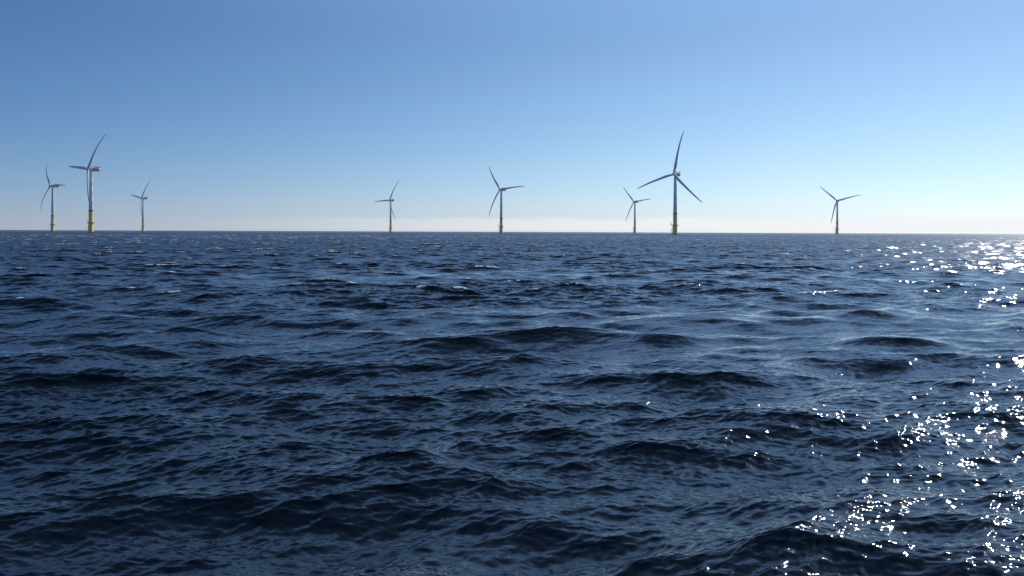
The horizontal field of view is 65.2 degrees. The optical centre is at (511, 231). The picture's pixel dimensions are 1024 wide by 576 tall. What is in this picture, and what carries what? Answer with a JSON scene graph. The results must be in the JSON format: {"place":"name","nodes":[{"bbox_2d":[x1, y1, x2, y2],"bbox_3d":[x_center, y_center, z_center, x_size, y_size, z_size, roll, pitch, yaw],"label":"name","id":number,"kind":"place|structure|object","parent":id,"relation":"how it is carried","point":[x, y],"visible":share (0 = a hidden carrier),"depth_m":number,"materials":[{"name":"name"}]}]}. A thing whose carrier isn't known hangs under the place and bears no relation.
{"place":"outdoors","nodes":[
{"label":"outdoors","id":0,"kind":"place"},
{"bbox_2d":[0,230,1023,575],"bbox_3d":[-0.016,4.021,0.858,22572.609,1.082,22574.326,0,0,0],"label":"sea","id":1,"kind":"structure","parent":0,"point":[472,404],"depth_m":18.57,"materials":[{"name":"blue liquid"}]},
{"bbox_2d":[40,166,64,231],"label":"wind turbine","id":2,"kind":"object","parent":1,"relation":"in","point":[52,224],"visible":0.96,"depth_m":1818.84,"materials":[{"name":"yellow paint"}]},
{"bbox_2d":[69,133,106,231],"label":"wind turbine","id":3,"kind":"object","parent":1,"relation":"in","point":[90,195],"visible":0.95,"depth_m":1315.46,"materials":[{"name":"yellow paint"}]},
{"bbox_2d":[132,181,149,230],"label":"wind turbine","id":4,"kind":"object","parent":1,"relation":"in","point":[142,198],"visible":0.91,"depth_m":2508.97,"materials":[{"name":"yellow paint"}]},
{"bbox_2d":[375,181,398,231],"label":"wind turbine","id":5,"kind":"object","parent":1,"relation":"in","point":[391,212],"visible":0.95,"depth_m":2598.61,"materials":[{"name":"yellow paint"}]},
{"bbox_2d":[489,167,522,232],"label":"wind turbine","id":6,"kind":"object","parent":1,"relation":"in","point":[501,214],"visible":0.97,"depth_m":1905.01,"materials":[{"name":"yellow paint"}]},
{"bbox_2d":[623,187,648,232],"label":"wind turbine","id":7,"kind":"object","parent":1,"relation":"in","point":[635,228],"visible":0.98,"depth_m":2647.27,"materials":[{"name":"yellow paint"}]},
{"bbox_2d":[638,131,701,234],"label":"wind turbine","id":8,"kind":"object","parent":1,"relation":"in","point":[675,225],"visible":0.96,"depth_m":1376.90,"materials":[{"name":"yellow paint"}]},
{"bbox_2d":[821,187,858,233],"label":"wind turbine","id":9,"kind":"object","parent":1,"relation":"in","point":[836,206],"visible":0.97,"depth_m":2496.31,"materials":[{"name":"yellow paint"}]},
{"bbox_2d":[0,0,1023,233],"label":"sky","id":10,"kind":"structure","parent":0,"point":[237,115],"materials":[{"name":"blue"}]}
]}

